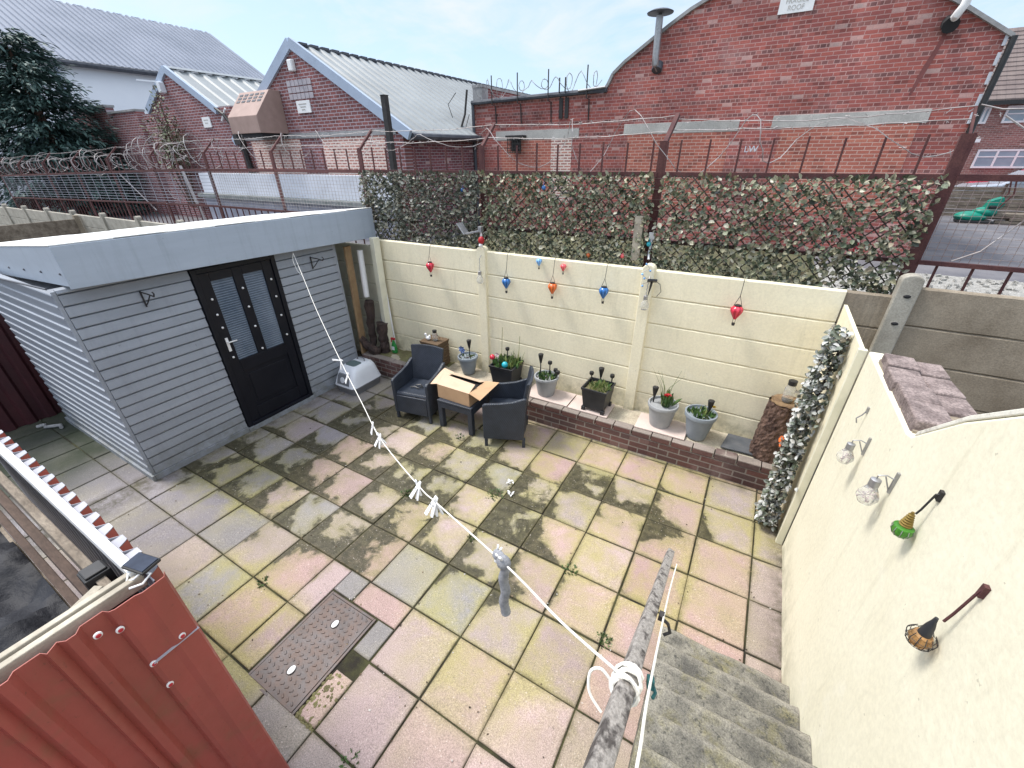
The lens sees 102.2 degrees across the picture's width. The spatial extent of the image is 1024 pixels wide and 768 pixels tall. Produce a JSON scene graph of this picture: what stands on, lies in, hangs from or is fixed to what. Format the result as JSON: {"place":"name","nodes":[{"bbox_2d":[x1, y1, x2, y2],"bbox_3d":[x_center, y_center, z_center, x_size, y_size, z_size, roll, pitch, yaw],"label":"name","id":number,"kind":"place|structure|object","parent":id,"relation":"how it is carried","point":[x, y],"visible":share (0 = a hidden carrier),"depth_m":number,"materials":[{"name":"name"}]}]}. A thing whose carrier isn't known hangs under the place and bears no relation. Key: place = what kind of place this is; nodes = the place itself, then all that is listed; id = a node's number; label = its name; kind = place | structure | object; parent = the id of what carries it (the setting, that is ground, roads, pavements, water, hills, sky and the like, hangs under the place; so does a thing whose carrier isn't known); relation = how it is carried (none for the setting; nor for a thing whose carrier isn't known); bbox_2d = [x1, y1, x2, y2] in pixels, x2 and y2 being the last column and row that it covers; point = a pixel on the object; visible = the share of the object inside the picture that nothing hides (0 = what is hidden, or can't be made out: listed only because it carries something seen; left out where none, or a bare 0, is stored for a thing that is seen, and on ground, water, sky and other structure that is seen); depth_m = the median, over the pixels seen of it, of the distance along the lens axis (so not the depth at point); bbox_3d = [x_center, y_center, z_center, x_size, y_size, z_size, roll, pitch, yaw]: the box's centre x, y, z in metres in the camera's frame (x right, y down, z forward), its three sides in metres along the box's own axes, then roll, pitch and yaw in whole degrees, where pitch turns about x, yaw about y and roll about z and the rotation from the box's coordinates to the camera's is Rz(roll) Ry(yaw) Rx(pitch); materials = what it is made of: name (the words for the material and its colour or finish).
{"place":"outdoors","nodes":[
{"label":"outdoors","id":0,"kind":"place"},
{"bbox_2d":[36,423,62,428],"bbox_3d":[-6.160,0.564,5.523,0.387,0.054,0.098,1,29,3],"label":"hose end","id":1,"kind":"object","parent":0,"point":[45,425],"visible":1,"depth_m":5.51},
{"bbox_2d":[24,131,109,209],"bbox_3d":[-22.165,-10.717,20.815,2.800,3.500,3.320,15,33,26],"label":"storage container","id":2,"kind":"object","parent":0,"point":[86,178],"visible":0.01,"depth_m":20.79,"materials":[{"name":"metal"}]},
{"bbox_2d":[0,0,264,208],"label":"warehouse","id":3,"kind":"structure","parent":0,"point":[113,56],"depth_m":23.87,"materials":[{"name":"metal"}]},
{"bbox_2d":[0,375,784,767],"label":"patio paving","id":4,"kind":"structure","parent":0,"point":[524,721],"depth_m":3.66,"materials":[{"name":"stone"}]},
{"bbox_2d":[0,314,62,431],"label":"sheet fence","id":5,"kind":"object","parent":4,"relation":"on","point":[26,396],"visible":0.07,"depth_m":5.46,"materials":[{"name":"metal"}]},
{"bbox_2d":[0,430,289,767],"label":"metal store","id":6,"kind":"structure","parent":4,"relation":"on","point":[109,669],"depth_m":1.63,"materials":[{"name":"red metal"}]},
{"bbox_2d":[0,527,69,652],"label":"black sheet","id":7,"kind":"object","parent":6,"relation":"in","point":[31,601],"visible":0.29,"depth_m":2.20,"materials":[{"name":"plastic"}]},
{"bbox_2d":[121,552,160,589],"bbox_3d":[-1.419,0.710,1.569,0.114,0.055,0.114,7,30,14],"label":"solar fence light","id":8,"kind":"object","parent":6,"relation":"attached to","point":[140,563],"visible":1,"depth_m":1.56,"materials":[{"name":"black plastic"}]},
{"bbox_2d":[0,207,375,481],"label":"garden shed","id":9,"kind":"structure","parent":4,"relation":"on","point":[221,339],"depth_m":4.66,"materials":[{"name":"grey paint"}]},
{"bbox_2d":[139,291,154,306],"bbox_3d":[-3.577,-0.835,4.083,0.254,0.181,0.014,12,31,22],"label":"wall bracket","id":10,"kind":"object","parent":9,"relation":"attached to","point":[143,299],"depth_m":4.09,"materials":[{"name":"black metal"}]},
{"bbox_2d":[196,260,307,421],"bbox_3d":[-3.202,-0.521,5.271,0.095,1.925,0.845,15,33,26],"label":"door","id":11,"kind":"structure","parent":9,"relation":"in","point":[244,302],"depth_m":5.21,"materials":[{"name":"black paint"}]},
{"bbox_2d":[292,252,676,767],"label":"clothes line","id":12,"kind":"object","parent":9,"relation":"hanging from","point":[620,670],"visible":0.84,"depth_m":0.81,"materials":[{"name":"plastic"}]},
{"bbox_2d":[424,495,436,515],"bbox_3d":[-0.360,0.543,1.840,0.072,0.071,0.029,-24,36,-35],"label":"clothes peg","id":13,"kind":"object","parent":12,"relation":"attached to","point":[427,511],"visible":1,"depth_m":1.83,"materials":[{"name":"white plastic"}]},
{"bbox_2d":[430,497,437,517],"bbox_3d":[-0.346,0.544,1.823,0.027,0.087,0.056,15,33,26],"label":"clothes peg","id":14,"kind":"object","parent":12,"relation":"attached to","point":[433,510],"visible":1,"depth_m":1.81,"materials":[{"name":"white plastic"}]},
{"bbox_2d":[492,549,510,616],"bbox_3d":[-0.033,0.605,1.263,0.038,0.256,0.071,-24,37,-36],"label":"cloth strip","id":15,"kind":"object","parent":12,"relation":"hanging from","point":[503,577],"visible":0.95,"depth_m":1.23,"materials":[{"name":"grey fabric"}]},
{"bbox_2d":[248,591,375,714],"bbox_3d":[-1.447,1.924,3.027,0.494,0.035,0.739,15,33,26],"label":"drain cover","id":16,"kind":"object","parent":4,"relation":"on","point":[296,666],"visible":1,"depth_m":2.99,"materials":[{"name":"metal"}]},
{"bbox_2d":[295,673,349,733],"bbox_3d":[-1.249,2.091,2.735,0.193,0.033,0.331,15,33,26],"label":"moss","id":17,"kind":"object","parent":4,"relation":"on","point":[308,725],"visible":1,"depth_m":2.72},
{"bbox_2d":[339,748,359,767],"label":"weed","id":18,"kind":"object","parent":4,"relation":"on","point":[346,760],"visible":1,"depth_m":2.46,"materials":[{"name":"green plant"}]},
{"bbox_2d":[335,356,380,395],"bbox_3d":[-2.375,-0.167,6.350,0.444,0.454,0.594,15,33,26],"label":"litter box","id":19,"kind":"object","parent":4,"relation":"on","point":[364,374],"visible":0.98,"depth_m":6.21,"materials":[{"name":"plastic"}]},
{"bbox_2d":[346,360,360,366],"bbox_3d":[-2.391,-0.310,6.241,0.210,0.014,0.170,15,33,26],"label":"top window","id":20,"kind":"structure","parent":19,"relation":"in","point":[353,363],"depth_m":6.22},
{"bbox_2d":[391,344,444,423],"bbox_3d":[-1.231,-0.017,5.617,0.540,0.878,0.590,9,31,17],"label":"rattan chair","id":21,"kind":"object","parent":4,"relation":"on","point":[424,366],"visible":0.88,"depth_m":5.56,"materials":[{"name":"wicker"}]},
{"bbox_2d":[128,404,770,763],"bbox_3d":[-0.828,1.378,3.987,5.795,0.005,4.185,15,33,26],"label":"grit","id":22,"kind":"object","parent":4,"relation":"on","point":[439,579],"visible":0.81,"depth_m":3.39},
{"bbox_2d":[437,393,488,435],"bbox_3d":[-0.613,0.325,5.469,0.537,0.409,0.517,15,33,26],"label":"side table","id":23,"kind":"object","parent":4,"relation":"on","point":[469,412],"visible":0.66,"depth_m":5.23,"materials":[{"name":"wicker"}]},
{"bbox_2d":[430,368,498,406],"bbox_3d":[-0.640,0.038,5.284,0.868,0.268,0.420,15,33,26],"label":"cardboard box","id":24,"kind":"object","parent":23,"relation":"on","point":[451,388],"visible":0.99,"depth_m":5.18,"materials":[{"name":"cardboard"}]},
{"bbox_2d":[452,375,481,391],"bbox_3d":[-0.645,0.056,5.307,0.475,0.150,0.337,15,33,26],"label":"packing liner","id":25,"kind":"object","parent":24,"relation":"in","point":[476,383],"visible":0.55,"depth_m":5.31,"materials":[{"name":"black plastic"}]},
{"bbox_2d":[482,366,533,447],"bbox_3d":[-0.030,0.261,5.090,0.590,0.878,0.540,2,29,5],"label":"rattan chair","id":26,"kind":"object","parent":4,"relation":"on","point":[504,412],"visible":0.96,"depth_m":4.94,"materials":[{"name":"wicker"}]},
{"bbox_2d":[362,346,774,490],"bbox_3d":[0.268,0.236,5.738,6.032,0.328,0.494,15,33,26],"label":"raised bed","id":27,"kind":"object","parent":4,"relation":"on","point":[709,455],"visible":0.62,"depth_m":4.90,"materials":[{"name":"brick"}]},
{"bbox_2d":[343,246,367,353],"bbox_3d":[-2.439,-1.279,6.475,0.035,1.686,0.212,6,30,12],"label":"wood plank","id":28,"kind":"object","parent":27,"relation":"on","point":[353,288],"visible":1,"depth_m":6.39,"materials":[{"name":"wood"}]},
{"bbox_2d":[359,336,381,354],"bbox_3d":[-2.310,-0.621,6.744,0.346,0.328,0.172,5,29,10],"label":"knotty root","id":29,"kind":"object","parent":27,"relation":"on","point":[371,348],"visible":0.99,"depth_m":6.69,"materials":[{"name":"brown wood"}]},
{"bbox_2d":[364,299,376,345],"bbox_3d":[-2.267,-0.935,6.711,0.161,0.858,0.194,15,33,26],"label":"charred branch","id":30,"kind":"object","parent":27,"relation":"on","point":[369,306],"visible":0.88,"depth_m":6.62,"materials":[{"name":"brown wood"}]},
{"bbox_2d":[357,250,369,296],"bbox_3d":[-2.295,-1.699,6.383,0.090,0.707,0.146,1,29,3],"label":"plastic pipe","id":31,"kind":"object","parent":30,"relation":"on","point":[361,261],"visible":1,"depth_m":6.35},
{"bbox_2d":[376,321,390,352],"bbox_3d":[-2.089,-0.766,6.744,0.192,0.524,0.192,15,33,26],"label":"charred log","id":32,"kind":"object","parent":27,"relation":"on","point":[382,331],"visible":0.99,"depth_m":6.68,"materials":[{"name":"brown wood"}]},
{"bbox_2d":[391,337,397,352],"bbox_3d":[-1.935,-0.638,6.774,0.099,0.258,0.065,15,33,26],"label":"spray bottle","id":33,"kind":"object","parent":27,"relation":"on","point":[394,347],"visible":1,"depth_m":6.75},
{"bbox_2d":[419,335,449,364],"bbox_3d":[-1.169,-0.494,6.327,0.350,0.397,0.280,15,33,26],"label":"wicker stand","id":34,"kind":"object","parent":27,"relation":"on","point":[442,342],"visible":0.34,"depth_m":6.23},
{"bbox_2d":[432,329,438,340],"bbox_3d":[-1.138,-0.720,6.145,0.083,0.168,0.115,-22,35,-33],"label":"solar jar","id":35,"kind":"object","parent":34,"relation":"on","point":[435,336],"visible":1,"depth_m":6.13,"materials":[{"name":"clear glass"}]},
{"bbox_2d":[457,351,477,374],"bbox_3d":[-0.647,-0.303,6.117,0.302,0.284,0.302,15,33,26],"label":"flower pot","id":36,"kind":"object","parent":27,"relation":"on","point":[468,365],"visible":0.96,"depth_m":6.05,"materials":[{"name":"plastic"}]},
{"bbox_2d":[488,352,524,381],"bbox_3d":[-0.060,-0.221,5.740,0.453,0.512,0.423,15,33,26],"label":"square planter","id":37,"kind":"object","parent":27,"relation":"on","point":[512,371],"visible":0.83,"depth_m":5.67,"materials":[{"name":"plastic"}]},
{"bbox_2d":[529,384,575,406],"bbox_3d":[0.510,0.145,5.543,0.620,0.016,0.340,15,33,26],"label":"flat tile","id":38,"kind":"object","parent":27,"relation":"on","point":[562,398],"visible":0.72,"depth_m":5.47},
{"bbox_2d":[534,370,558,396],"bbox_3d":[0.455,-0.015,5.486,0.329,0.319,0.334,15,33,26],"label":"flower pot","id":39,"kind":"object","parent":38,"relation":"on","point":[546,383],"visible":0.93,"depth_m":5.41,"materials":[{"name":"plastic"}]},
{"bbox_2d":[567,395,614,417],"bbox_3d":[1.013,0.283,5.284,0.515,0.016,0.350,15,33,26],"label":"flat tile","id":40,"kind":"object","parent":27,"relation":"on","point":[576,403],"visible":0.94,"depth_m":5.22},
{"bbox_2d":[581,377,615,415],"bbox_3d":[1.073,0.125,5.150,0.355,0.406,0.342,15,33,26],"label":"square planter","id":41,"kind":"object","parent":40,"relation":"on","point":[597,393],"visible":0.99,"depth_m":5.07,"materials":[{"name":"black plastic"}]},
{"bbox_2d":[369,237,846,438],"bbox_3d":[0.438,-0.701,5.350,5.830,1.900,0.256,15,33,26],"label":"panel fence","id":42,"kind":"object","parent":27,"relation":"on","point":[747,365],"visible":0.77,"depth_m":4.92,"materials":[{"name":"beige paint"}]},
{"bbox_2d":[386,288,395,342],"bbox_3d":[-1.974,-1.388,6.538,0.023,1.761,0.112,-18,34,-29],"label":"white cable","id":43,"kind":"object","parent":42,"relation":"attached to","point":[391,318],"visible":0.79,"depth_m":6.70,"materials":[{"name":"plastic"}]},
{"bbox_2d":[426,245,433,276],"bbox_3d":[-1.152,-1.729,5.793,0.116,0.438,0.149,-1,29,-1],"label":"balloon light","id":44,"kind":"object","parent":42,"relation":"hanging from","point":[430,265],"visible":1,"depth_m":5.77,"materials":[{"name":"red glass"}]},
{"bbox_2d":[456,222,482,247],"bbox_3d":[-0.538,-1.913,5.322,0.354,0.289,0.120,15,33,26],"label":"arm lamp","id":45,"kind":"object","parent":42,"relation":"attached to","point":[462,228],"visible":0.99,"depth_m":5.30,"materials":[{"name":"metal"}]},
{"bbox_2d":[477,256,483,283],"bbox_3d":[-0.425,-1.497,5.421,0.093,0.365,0.093,-12,31,-20],"label":"bulb light","id":46,"kind":"object","parent":42,"relation":"hanging from","point":[480,280],"visible":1,"depth_m":5.44,"materials":[{"name":"white glass"}]},
{"bbox_2d":[502,252,510,292],"bbox_3d":[-0.059,-1.408,5.258,0.148,0.503,0.112,-16,32,-25],"label":"balloon light","id":47,"kind":"object","parent":42,"relation":"hanging from","point":[506,281],"visible":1,"depth_m":5.26,"materials":[{"name":"blue metal"}]},
{"bbox_2d":[548,257,556,298],"bbox_3d":[0.489,-1.270,4.976,0.112,0.484,0.148,-1,29,0],"label":"balloon light","id":48,"kind":"object","parent":42,"relation":"hanging from","point":[552,286],"visible":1,"depth_m":4.97,"materials":[{"name":"orange metal"}]},
{"bbox_2d":[599,263,608,303],"bbox_3d":[1.044,-1.136,4.687,0.112,0.448,0.148,-1,29,0],"label":"balloon light","id":49,"kind":"object","parent":42,"relation":"hanging from","point":[603,291],"visible":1,"depth_m":4.67,"materials":[{"name":"blue metal"}]},
{"bbox_2d":[640,277,649,310],"bbox_3d":[1.455,-0.975,4.481,0.093,0.365,0.093,-12,31,-20],"label":"bulb light","id":50,"kind":"object","parent":42,"relation":"hanging from","point":[644,305],"visible":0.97,"depth_m":4.50,"materials":[{"name":"white glass"}]},
{"bbox_2d":[647,279,660,296],"bbox_3d":[1.513,-1.025,4.404,0.160,0.205,0.091,7,30,13],"label":"solar spotlight","id":51,"kind":"object","parent":42,"relation":"attached to","point":[651,281],"visible":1,"depth_m":4.39,"materials":[{"name":"black plastic"}]},
{"bbox_2d":[730,277,745,325],"bbox_3d":[2.247,-0.803,4.081,0.150,0.468,0.120,-14,32,-23],"label":"balloon light","id":52,"kind":"object","parent":42,"relation":"hanging from","point":[736,311],"visible":1,"depth_m":4.08,"materials":[{"name":"red metal"}]},
{"bbox_2d":[634,412,685,440],"bbox_3d":[1.767,0.493,4.888,0.563,0.016,0.346,15,33,26],"label":"flat tile","id":53,"kind":"object","parent":27,"relation":"on","point":[676,429],"visible":0.69,"depth_m":4.83,"materials":[{"name":"stone"}]},
{"bbox_2d":[648,371,680,428],"bbox_3d":[1.752,0.179,4.750,0.352,0.666,0.343,2,29,5],"label":"flower pot","id":54,"kind":"object","parent":53,"relation":"on","point":[663,408],"visible":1,"depth_m":4.74,"materials":[{"name":"plastic"}]},
{"bbox_2d":[653,386,658,401],"bbox_3d":[1.653,0.131,4.799,0.068,0.235,0.066,15,33,26],"label":"solar stake","id":55,"kind":"object","parent":54,"relation":"in","point":[655,389],"visible":0.98,"depth_m":4.75,"materials":[{"name":"black plastic"}]},
{"bbox_2d":[685,404,717,440],"bbox_3d":[2.100,0.409,4.635,0.343,0.418,0.343,15,33,26],"label":"flower pot","id":56,"kind":"object","parent":27,"relation":"on","point":[700,421],"visible":0.98,"depth_m":4.57,"materials":[{"name":"plastic"}]},
{"bbox_2d":[706,399,714,413],"bbox_3d":[2.168,0.274,4.542,0.072,0.227,0.066,15,33,26],"label":"solar stake","id":57,"kind":"object","parent":56,"relation":"in","point":[711,402],"visible":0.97,"depth_m":4.49,"materials":[{"name":"black plastic"}]},
{"bbox_2d":[721,433,751,454],"bbox_3d":[2.584,0.684,4.531,0.519,0.016,0.310,15,33,26],"label":"slate slab","id":58,"kind":"object","parent":27,"relation":"on","point":[736,443],"depth_m":4.56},
{"bbox_2d":[749,394,797,463],"bbox_3d":[2.726,0.457,4.260,0.368,0.672,0.332,15,33,26],"label":"tree stump","id":59,"kind":"object","parent":27,"relation":"on","point":[772,427],"visible":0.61,"depth_m":4.18,"materials":[{"name":"brown wood"}]},
{"bbox_2d":[781,379,797,402],"bbox_3d":[2.720,0.072,4.017,0.095,0.230,0.131,-21,35,-32],"label":"solar jar","id":60,"kind":"object","parent":59,"relation":"on","point":[790,389],"visible":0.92,"depth_m":4.00,"materials":[{"name":"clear glass"}]},
{"bbox_2d":[562,563,578,575],"bbox_3d":[0.503,1.592,3.559,0.141,0.042,0.133,-4,29,-7],"label":"weed","id":61,"kind":"object","parent":4,"relation":"on","point":[575,566],"visible":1,"depth_m":3.57,"materials":[{"name":"green plant"}]},
{"bbox_2d":[597,631,612,648],"bbox_3d":[0.682,1.878,3.040,0.126,0.041,0.132,-4,29,-5],"label":"weed","id":62,"kind":"object","parent":4,"relation":"on","point":[607,639],"visible":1,"depth_m":3.04,"materials":[{"name":"green plant"}]},
{"bbox_2d":[628,626,816,767],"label":"stairs","id":63,"kind":"structure","parent":4,"relation":"on","point":[708,708],"depth_m":2.13,"materials":[{"name":"concrete"}]},
{"bbox_2d":[583,548,674,767],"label":"handrail","id":64,"kind":"object","parent":63,"relation":"attached to","point":[603,752],"visible":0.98,"depth_m":0.73,"materials":[{"name":"metal"}]},
{"bbox_2d":[646,674,656,699],"bbox_3d":[0.275,0.599,0.817,0.019,0.029,0.049,3,29,7],"label":"teal clip","id":65,"kind":"object","parent":64,"relation":"attached to","point":[654,694],"visible":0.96,"depth_m":0.81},
{"bbox_2d":[658,610,670,636],"bbox_3d":[0.441,0.698,1.201,0.024,0.063,0.050,-17,33,-27],"label":"rail hook","id":66,"kind":"object","parent":64,"relation":"attached to","point":[661,615],"visible":0.91,"depth_m":1.20,"materials":[{"name":"black metal"}]},
{"bbox_2d":[39,201,1023,475],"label":"alley","id":67,"kind":"structure","parent":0,"point":[941,239],"depth_m":10.91,"materials":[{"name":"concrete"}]},
{"bbox_2d":[0,27,157,215],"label":"conifer","id":68,"kind":"object","parent":67,"relation":"on","point":[23,69],"visible":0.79,"depth_m":16.76,"materials":[{"name":"green plant"}]},
{"bbox_2d":[72,104,178,214],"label":"yard wall","id":69,"kind":"structure","parent":67,"relation":"on","point":[127,122],"depth_m":18.24,"materials":[{"name":"brick"}]},
{"bbox_2d":[139,85,196,206],"bbox_3d":[-13.368,-9.123,16.135,3.002,4.086,0.914,15,33,26],"label":"shrub","id":70,"kind":"object","parent":67,"relation":"on","point":[168,138],"visible":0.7,"depth_m":15.95,"materials":[{"name":"green plant"}]},
{"bbox_2d":[136,65,262,218],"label":"brick workshop","id":71,"kind":"structure","parent":67,"relation":"on","point":[199,104],"depth_m":15.38,"materials":[{"name":"red brick"}]},
{"bbox_2d":[197,173,398,240],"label":"wall","id":72,"kind":"structure","parent":67,"relation":"on","point":[211,197],"depth_m":13.69,"materials":[{"name":"white paint"}]},
{"bbox_2d":[231,37,530,240],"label":"brick workshop","id":73,"kind":"structure","parent":67,"relation":"on","point":[324,91],"depth_m":12.43,"materials":[{"name":"red brick"}]},
{"bbox_2d":[228,89,288,138],"bbox_3d":[-7.986,-8.398,12.896,1.500,1.230,0.946,15,33,26],"label":"vent hood","id":74,"kind":"object","parent":73,"relation":"attached to","point":[256,114],"visible":1,"depth_m":12.63,"materials":[{"name":"brown metal"}]},
{"bbox_2d":[380,94,405,240],"bbox_3d":[-3.014,-5.326,10.666,0.150,3.515,0.160,15,33,26],"label":"steel post","id":75,"kind":"object","parent":67,"relation":"on","point":[388,124],"visible":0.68,"depth_m":10.16,"materials":[{"name":"black metal"}]},
{"bbox_2d":[0,104,1023,294],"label":"security fence","id":76,"kind":"object","parent":67,"relation":"on","point":[960,154],"visible":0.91,"depth_m":4.89,"materials":[{"name":"metal"}]},
{"bbox_2d":[179,165,205,219],"bbox_3d":[-6.734,-3.710,8.973,0.767,1.822,0.059,22,36,35],"label":"scaffold tube","id":77,"kind":"object","parent":76,"relation":"attached to","point":[190,188],"visible":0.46,"depth_m":8.85,"materials":[{"name":"metal"}]},
{"bbox_2d":[358,169,480,248],"bbox_3d":[-1.332,-2.427,5.756,2.145,1.015,0.156,15,33,26],"label":"leaf screen","id":78,"kind":"object","parent":76,"relation":"attached to","point":[471,181],"visible":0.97,"depth_m":5.69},
{"bbox_2d":[476,169,654,266],"bbox_3d":[0.513,-1.931,4.824,2.200,1.012,0.156,15,33,26],"label":"leaf screen","id":79,"kind":"object","parent":76,"relation":"attached to","point":[601,247],"visible":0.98,"depth_m":4.75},
{"bbox_2d":[631,215,643,260],"bbox_3d":[1.363,-1.578,4.480,0.100,0.462,0.070,15,33,26],"label":"timber stub","id":80,"kind":"object","parent":79,"relation":"attached to","point":[638,229],"visible":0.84,"depth_m":4.44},
{"bbox_2d":[647,232,655,259],"bbox_3d":[1.486,-1.485,4.456,0.065,0.273,0.104,15,33,26],"label":"junction box","id":81,"kind":"object","parent":76,"relation":"attached to","point":[651,236],"visible":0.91,"depth_m":4.43,"materials":[{"name":"white plastic"}]},
{"bbox_2d":[648,172,949,293],"bbox_3d":[2.417,-1.414,3.864,2.193,1.014,0.156,15,33,26],"label":"leaf screen","id":82,"kind":"object","parent":76,"relation":"attached to","point":[839,261],"visible":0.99,"depth_m":3.78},
{"bbox_2d":[448,0,1018,257],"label":"brick factory","id":83,"kind":"structure","parent":67,"relation":"on","point":[741,60],"depth_m":9.71,"materials":[{"name":"brick"}]},
{"bbox_2d":[941,184,1023,215],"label":"board fence","id":84,"kind":"object","parent":67,"relation":"on","point":[974,201],"visible":0.3,"depth_m":15.44,"materials":[{"name":"wood"}]},
{"bbox_2d":[953,182,1016,223],"bbox_3d":[16.128,-6.262,14.094,1.242,1.435,0.650,15,33,26],"label":"slide","id":85,"kind":"object","parent":67,"relation":"on","point":[989,212],"visible":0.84,"depth_m":14.12,"materials":[{"name":"green plastic"}]},
{"bbox_2d":[986,213,1023,224],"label":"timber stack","id":86,"kind":"object","parent":67,"relation":"on","point":[1007,218],"visible":0.73,"depth_m":14.03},
{"bbox_2d":[55,0,1023,93],"label":"sky","id":87,"kind":"structure","parent":0,"point":[472,40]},
{"bbox_2d":[357,350,813,538],"bbox_3d":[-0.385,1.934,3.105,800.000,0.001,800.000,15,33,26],"label":"ground","id":88,"kind":"structure","parent":0,"point":[359,353],"depth_m":4.37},
{"bbox_2d":[0,215,85,241],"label":"panel fence","id":89,"kind":"object","parent":88,"relation":"on","point":[17,232],"visible":0.18,"depth_m":10.74,"materials":[{"name":"concrete"}]},
{"bbox_2d":[0,204,380,350],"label":"panel fence","id":90,"kind":"object","parent":88,"relation":"on","point":[24,214],"visible":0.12,"depth_m":9.31,"materials":[{"name":"concrete"}]},
{"bbox_2d":[781,352,1023,767],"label":"side wall","id":91,"kind":"structure","parent":88,"relation":"on","point":[863,679],"depth_m":1.65,"materials":[{"name":"paint"}]},
{"bbox_2d":[775,305,867,544],"bbox_3d":[2.705,0.376,3.736,0.053,1.935,1.123,15,33,26],"label":"board screen","id":92,"kind":"object","parent":91,"relation":"attached to","point":[855,353],"visible":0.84,"depth_m":3.32,"materials":[{"name":"beige paint"}]},
{"bbox_2d":[754,325,853,530],"bbox_3d":[2.459,0.447,3.575,0.231,1.945,0.638,15,33,26],"label":"leaf garland","id":93,"kind":"object","parent":92,"relation":"hanging from","point":[805,414],"visible":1,"depth_m":3.49,"materials":[{"name":"plant"}]},
{"bbox_2d":[836,437,871,463],"bbox_3d":[2.014,0.389,2.448,0.117,0.206,0.086,15,33,26],"label":"wall lamp","id":94,"kind":"object","parent":91,"relation":"attached to","point":[845,455],"visible":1,"depth_m":2.44,"materials":[{"name":"glass"}]},
{"bbox_2d":[856,472,900,505],"bbox_3d":[1.758,0.496,2.008,0.106,0.216,0.092,-3,29,-5],"label":"wall lamp","id":95,"kind":"object","parent":91,"relation":"attached to","point":[867,494],"visible":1,"depth_m":2.00,"materials":[{"name":"glass"}]},
{"bbox_2d":[890,489,945,538],"bbox_3d":[1.593,0.509,1.638,0.082,0.265,0.075,15,33,26],"label":"wall lamp","id":96,"kind":"object","parent":91,"relation":"attached to","point":[903,528],"visible":1,"depth_m":1.66,"materials":[{"name":"green metal"}]},
{"bbox_2d":[905,583,990,651],"bbox_3d":[1.369,0.734,1.319,0.087,0.346,0.083,15,33,26],"label":"wall lamp","id":97,"kind":"object","parent":91,"relation":"attached to","point":[921,637],"visible":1,"depth_m":1.35,"materials":[{"name":"metal"}]},
{"bbox_2d":[811,273,1023,462],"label":"panel fence","id":98,"kind":"object","parent":88,"relation":"on","point":[971,344],"visible":0.33,"depth_m":3.48,"materials":[{"name":"concrete"}]},
{"bbox_2d":[434,230,820,286],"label":"verge","id":99,"kind":"structure","parent":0,"point":[791,256],"depth_m":10.12,"materials":[{"name":"plant"}]},
{"bbox_2d":[815,265,1023,296],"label":"gravel strip","id":100,"kind":"object","parent":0,"point":[986,286],"visible":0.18,"depth_m":7.74,"materials":[{"name":"gravel"}]},
{"bbox_2d":[949,170,1023,202],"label":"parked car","id":101,"kind":"object","parent":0,"point":[996,183],"visible":0.25,"depth_m":18.00,"materials":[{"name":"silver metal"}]},
{"bbox_2d":[955,27,1023,184],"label":"brick house","id":102,"kind":"structure","parent":0,"point":[997,148],"depth_m":19.56,"materials":[{"name":"brick"}]},
{"bbox_2d":[978,107,991,123],"bbox_3d":[22.305,-12.720,19.580,0.400,0.680,0.065,15,33,26],"label":"window","id":103,"kind":"structure","parent":102,"relation":"in","point":[986,111],"depth_m":19.54,"materials":[{"name":"white plastic"}]},
{"bbox_2d":[970,149,1023,167],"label":"window","id":104,"kind":"structure","parent":102,"relation":"in","point":[984,158],"depth_m":19.88,"materials":[{"name":"white plastic"}]},
{"bbox_2d":[1000,105,1023,122],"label":"window","id":105,"kind":"structure","parent":102,"relation":"in","point":[1017,115],"depth_m":19.11,"materials":[{"name":"white plastic"}]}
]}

